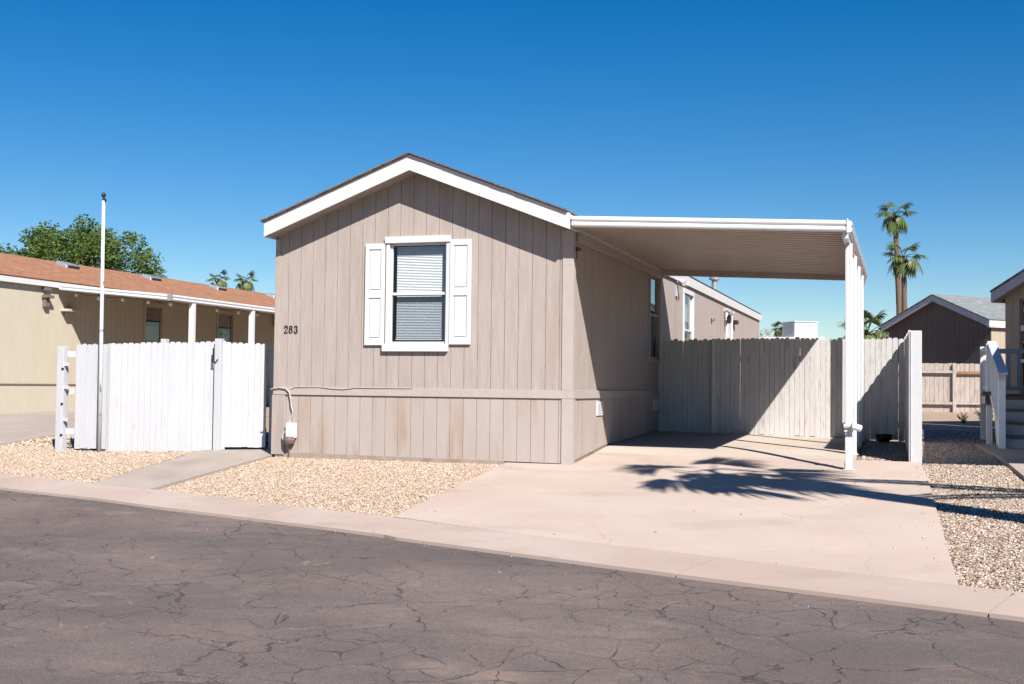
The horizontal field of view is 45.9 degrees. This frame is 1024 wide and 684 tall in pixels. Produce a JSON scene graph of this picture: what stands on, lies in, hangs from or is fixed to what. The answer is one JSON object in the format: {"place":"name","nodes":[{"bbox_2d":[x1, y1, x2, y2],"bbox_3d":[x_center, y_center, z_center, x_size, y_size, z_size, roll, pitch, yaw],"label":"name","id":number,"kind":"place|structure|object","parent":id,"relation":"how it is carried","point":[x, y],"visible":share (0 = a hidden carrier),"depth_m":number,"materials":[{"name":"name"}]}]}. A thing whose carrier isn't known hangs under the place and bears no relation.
{"place":"outdoors","nodes":[
{"label":"outdoors","id":0,"kind":"place"},
{"bbox_2d":[0,411,268,445],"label":"neighbour driveway","id":1,"kind":"structure","parent":0,"point":[16,428],"depth_m":22.04,"materials":[{"name":"grey concrete"}]},
{"bbox_2d":[7,434,268,446],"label":"gravel","id":2,"kind":"structure","parent":0,"point":[52,439],"depth_m":19.01,"materials":[{"name":"beige gravel"}]},
{"bbox_2d":[93,447,274,489],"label":"walkway","id":3,"kind":"structure","parent":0,"point":[182,469],"depth_m":15.56,"materials":[{"name":"grey concrete"}]},
{"bbox_2d":[269,345,274,448],"bbox_3d":[-3.339,0.808,17.634,0.394,1.558,0.022,1,-2,3],"label":"fence filler panel","id":4,"kind":"object","parent":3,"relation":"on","point":[271,378],"visible":0.11,"depth_m":17.64,"materials":[{"name":"white paint"}]},
{"bbox_2d":[0,400,994,583],"bbox_3d":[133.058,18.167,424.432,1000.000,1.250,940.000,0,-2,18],"label":"ground","id":5,"kind":"structure","parent":0,"point":[950,421],"depth_m":16.86,"materials":[{"name":"beige gravel"}]},
{"bbox_2d":[0,214,166,277],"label":"mesquite tree","id":6,"kind":"object","parent":5,"relation":"on","point":[50,245],"visible":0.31,"depth_m":47.24,"materials":[{"name":"green plant"}]},
{"bbox_2d":[0,445,197,482],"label":"gravel","id":7,"kind":"structure","parent":5,"relation":"on","point":[51,452],"depth_m":16.54,"materials":[{"name":"beige gravel"}]},
{"bbox_2d":[97,192,105,451],"bbox_3d":[-6.017,-0.265,17.758,0.130,3.883,0.074,-1,-3,38],"label":"flagpole","id":8,"kind":"object","parent":5,"relation":"on","point":[100,381],"visible":0.94,"depth_m":17.75,"materials":[{"name":"white metal"}]},
{"bbox_2d":[55,339,214,452],"bbox_3d":[-5.537,0.809,17.867,2.493,1.714,0.152,0,-2,8],"label":"picket fence","id":9,"kind":"object","parent":5,"relation":"on","point":[158,397],"visible":0.92,"depth_m":17.79,"materials":[{"name":"white paint"}]},
{"bbox_2d":[212,339,267,450],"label":"garden gate","id":10,"kind":"structure","parent":9,"relation":"attached to","point":[240,383],"depth_m":17.59,"materials":[{"name":"white paint"}]},
{"bbox_2d":[0,253,274,412],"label":"manufactured home","id":11,"kind":"object","parent":5,"relation":"on","point":[42,316],"visible":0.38,"depth_m":29.76,"materials":[{"name":"beige paint"}]},
{"bbox_2d":[143,302,164,342],"bbox_3d":[-9.840,-0.271,32.526,0.534,1.580,1.170,0,-2,18],"label":"window frame","id":12,"kind":"structure","parent":11,"relation":"in","point":[152,314],"depth_m":32.86,"materials":[{"name":"beige paint"}]},
{"bbox_2d":[216,310,234,342],"bbox_3d":[-8.733,-0.144,35.949,0.534,1.600,1.230,0,-2,18],"label":"window frame","id":13,"kind":"structure","parent":11,"relation":"in","point":[226,320],"depth_m":36.29,"materials":[{"name":"beige paint"}]},
{"bbox_2d":[59,284,274,344],"bbox_3d":[-6.933,0.445,35.369,3.084,3.051,15.280,0,-2,18],"label":"patio awning","id":14,"kind":"object","parent":5,"relation":"on","point":[192,302],"visible":0.29,"depth_m":28.62,"materials":[{"name":"metal"}]},
{"bbox_2d":[74,292,266,315],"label":"string lights","id":15,"kind":"object","parent":14,"relation":"hanging from","point":[148,302],"visible":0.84,"depth_m":28.55,"materials":[{"name":"white plastic"}]},
{"bbox_2d":[206,269,230,286],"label":"palm tree","id":16,"kind":"object","parent":5,"relation":"on","point":[219,282],"visible":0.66,"depth_m":85.75,"materials":[{"name":"green plant"}]},
{"bbox_2d":[234,270,258,291],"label":"palm tree","id":17,"kind":"object","parent":5,"relation":"on","point":[247,286],"visible":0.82,"depth_m":85.41,"materials":[{"name":"green plant"}]},
{"bbox_2d":[159,457,501,516],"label":"gravel","id":18,"kind":"structure","parent":5,"relation":"on","point":[295,465],"depth_m":14.25,"materials":[{"name":"beige gravel"}]},
{"bbox_2d":[260,152,761,465],"bbox_3d":[2.082,0.038,26.447,4.611,4.295,22.029,0,-2,18],"label":"manufactured home","id":19,"kind":"object","parent":5,"relation":"on","point":[427,310],"visible":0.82,"depth_m":16.46,"materials":[{"name":"beige paint"}]},
{"bbox_2d":[382,235,450,351],"bbox_3d":[-1.205,-0.601,16.581,1.235,1.680,0.560,0,-2,18],"label":"window frame","id":20,"kind":"structure","parent":19,"relation":"in","point":[417,288],"depth_m":16.46,"materials":[{"name":"white paint"}]},
{"bbox_2d":[648,275,661,362],"bbox_3d":[2.444,-0.433,20.868,0.079,1.580,1.010,0,-2,18],"label":"window frame","id":21,"kind":"structure","parent":19,"relation":"in","point":[654,304],"depth_m":21.02,"materials":[{"name":"beige paint"}]},
{"bbox_2d":[683,288,694,341],"bbox_3d":[3.497,-0.193,24.120,0.079,1.680,1.220,0,-2,18],"label":"window frame","id":22,"kind":"structure","parent":19,"relation":"in","point":[688,301],"depth_m":24.29,"materials":[{"name":"white paint"}]},
{"bbox_2d":[595,441,860,459],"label":"carport slab","id":23,"kind":"structure","parent":5,"relation":"on","point":[736,450],"depth_m":16.88,"materials":[{"name":"concrete"}]},
{"bbox_2d":[626,431,865,448],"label":"carport slab","id":24,"kind":"structure","parent":5,"relation":"on","point":[702,437],"depth_m":19.07,"materials":[{"name":"concrete"}]},
{"bbox_2d":[759,325,782,336],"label":"bare tree","id":25,"kind":"object","parent":5,"relation":"on","point":[770,332],"visible":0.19,"depth_m":86.22,"materials":[{"name":"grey plant"}]},
{"bbox_2d":[770,321,782,336],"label":"palm tree","id":26,"kind":"object","parent":5,"relation":"on","point":[776,329],"visible":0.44,"depth_m":112.72,"materials":[{"name":"green plant"}]},
{"bbox_2d":[659,337,903,441],"bbox_3d":[4.382,0.776,20.124,4.187,1.715,0.143,-1,-2,30],"label":"picket fence","id":27,"kind":"object","parent":5,"relation":"on","point":[787,386],"visible":0.82,"depth_m":20.09,"materials":[{"name":"white paint"}]},
{"bbox_2d":[836,310,888,339],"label":"palm tree","id":28,"kind":"object","parent":5,"relation":"on","point":[870,335],"visible":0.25,"depth_m":60.19,"materials":[{"name":"green plant"}]},
{"bbox_2d":[875,202,916,314],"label":"palm tree","id":29,"kind":"object","parent":5,"relation":"on","point":[897,224],"visible":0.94,"depth_m":71.68,"materials":[{"name":"green plant"}]},
{"bbox_2d":[880,242,928,311],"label":"palm tree","id":30,"kind":"object","parent":5,"relation":"on","point":[903,266],"visible":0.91,"depth_m":68.65,"materials":[{"name":"green plant"}]},
{"bbox_2d":[904,330,921,463],"bbox_3d":[5.698,0.765,17.225,0.219,1.789,3.662,0,-2,18],"label":"picket fence","id":31,"kind":"object","parent":5,"relation":"on","point":[913,391],"visible":0.94,"depth_m":15.50,"materials":[{"name":"white paint"}]},
{"bbox_2d":[880,294,1004,409],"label":"manufactured home","id":32,"kind":"object","parent":5,"relation":"on","point":[957,329],"visible":0.47,"depth_m":40.76,"materials":[{"name":"brown paint"}]},
{"bbox_2d":[898,363,993,412],"bbox_3d":[13.691,1.450,37.752,6.217,1.582,0.213,0,-2,22],"label":"picket fence","id":33,"kind":"object","parent":5,"relation":"on","point":[961,387],"visible":0.28,"depth_m":37.73,"materials":[{"name":"beige wood"}]},
{"bbox_2d":[956,412,967,422],"bbox_3d":[9.880,1.661,26.552,0.262,0.273,0.325,0,-2,18],"label":"desert weed","id":34,"kind":"object","parent":5,"relation":"on","point":[962,419],"visible":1,"depth_m":26.53,"materials":[{"name":"green plant"}]},
{"bbox_2d":[922,429,1023,592],"bbox_3d":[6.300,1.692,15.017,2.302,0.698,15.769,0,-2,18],"label":"gravel","id":35,"kind":"structure","parent":5,"relation":"on","point":[938,444],"depth_m":12.23,"materials":[{"name":"beige gravel"}]},
{"bbox_2d":[980,341,1023,448],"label":"deck stairs","id":36,"kind":"structure","parent":35,"relation":"on","point":[995,378],"depth_m":18.03,"materials":[{"name":"white paint"}]},
{"bbox_2d":[990,269,1023,425],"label":"manufactured home","id":37,"kind":"object","parent":5,"relation":"on","point":[1009,292],"visible":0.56,"depth_m":25.02,"materials":[{"name":"beige paint"}]},
{"bbox_2d":[1017,295,1023,393],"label":"window frame","id":38,"kind":"structure","parent":37,"relation":"in","point":[1020,302],"depth_m":24.92,"materials":[{"name":"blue paint"}]},
{"bbox_2d":[0,490,1023,683],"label":"road","id":39,"kind":"structure","parent":0,"point":[182,598],"depth_m":7.60,"materials":[{"name":"grey asphalt"}]},
{"bbox_2d":[0,474,92,494],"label":"sidewalk","id":40,"kind":"structure","parent":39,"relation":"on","point":[23,484],"depth_m":14.07,"materials":[{"name":"concrete"}]},
{"bbox_2d":[43,484,293,519],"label":"kerb","id":41,"kind":"structure","parent":39,"relation":"on","point":[232,508],"depth_m":12.74,"materials":[{"name":"concrete"}]},
{"bbox_2d":[248,506,473,543],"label":"kerb","id":42,"kind":"structure","parent":39,"relation":"on","point":[406,530],"depth_m":11.23,"materials":[{"name":"concrete"}]},
{"bbox_2d":[422,528,717,576],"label":"kerb","id":43,"kind":"structure","parent":39,"relation":"on","point":[652,562],"depth_m":9.79,"materials":[{"name":"concrete"}]},
{"bbox_2d":[676,558,1014,616],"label":"kerb","id":44,"kind":"structure","parent":39,"relation":"on","point":[904,592],"depth_m":8.43,"materials":[{"name":"concrete"}]},
{"bbox_2d":[989,592,1023,621],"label":"kerb","id":45,"kind":"structure","parent":39,"relation":"on","point":[1011,607],"depth_m":7.71,"materials":[{"name":"concrete"}]},
{"bbox_2d":[0,0,1023,339],"label":"sky","id":46,"kind":"structure","parent":0,"point":[198,122],"materials":[{"name":"blue"}]},
{"bbox_2d":[506,462,571,464],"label":"driveway","id":47,"kind":"structure","parent":0,"point":[540,463],"depth_m":15.72,"materials":[{"name":"concrete"}]},
{"bbox_2d":[394,463,958,585],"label":"driveway","id":48,"kind":"structure","parent":0,"point":[788,519],"depth_m":11.69,"materials":[{"name":"beige concrete"}]},
{"bbox_2d":[9,466,1013,595],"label":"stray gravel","id":49,"kind":"structure","parent":48,"relation":"on","point":[511,467],"depth_m":12.12,"materials":[{"name":"beige gravel"}]},
{"bbox_2d":[434,455,918,561],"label":"stray gravel","id":50,"kind":"structure","parent":48,"relation":"on","point":[699,487],"depth_m":12.14,"materials":[{"name":"beige gravel"}]},
{"bbox_2d":[572,453,926,476],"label":"driveway","id":51,"kind":"structure","parent":0,"point":[895,468],"depth_m":15.43,"materials":[{"name":"beige concrete"}]},
{"bbox_2d":[571,216,866,469],"bbox_3d":[3.389,0.087,17.800,3.556,3.155,6.342,0,-2,18],"label":"carport","id":52,"kind":"object","parent":51,"relation":"on","point":[802,249],"visible":1,"depth_m":16.30,"materials":[{"name":"metal"}]},
{"bbox_2d":[759,337,826,339],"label":"storage shed","id":53,"kind":"structure","parent":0,"point":[794,337],"depth_m":40.27,"materials":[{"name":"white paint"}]},
{"bbox_2d":[781,321,818,336],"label":"evaporative cooler","id":54,"kind":"object","parent":53,"relation":"on","point":[799,328],"visible":0.9,"depth_m":40.97,"materials":[{"name":"white paint"}]},
{"bbox_2d":[857,441,908,461],"bbox_3d":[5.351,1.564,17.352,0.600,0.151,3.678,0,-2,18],"label":"gravel","id":55,"kind":"structure","parent":0,"point":[875,450],"depth_m":16.94,"materials":[{"name":"beige gravel"}]},
{"bbox_2d":[875,434,892,441],"bbox_3d":[5.795,1.495,18.859,0.270,0.118,0.270,0,-2,18],"label":"planter bowl","id":56,"kind":"object","parent":55,"relation":"on","point":[884,437],"visible":1,"depth_m":18.76,"materials":[{"name":"black plastic"}]},
{"bbox_2d":[976,444,1023,479],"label":"neighbour path","id":57,"kind":"structure","parent":0,"point":[1012,459],"depth_m":15.94,"materials":[{"name":"grey concrete"}]}
]}

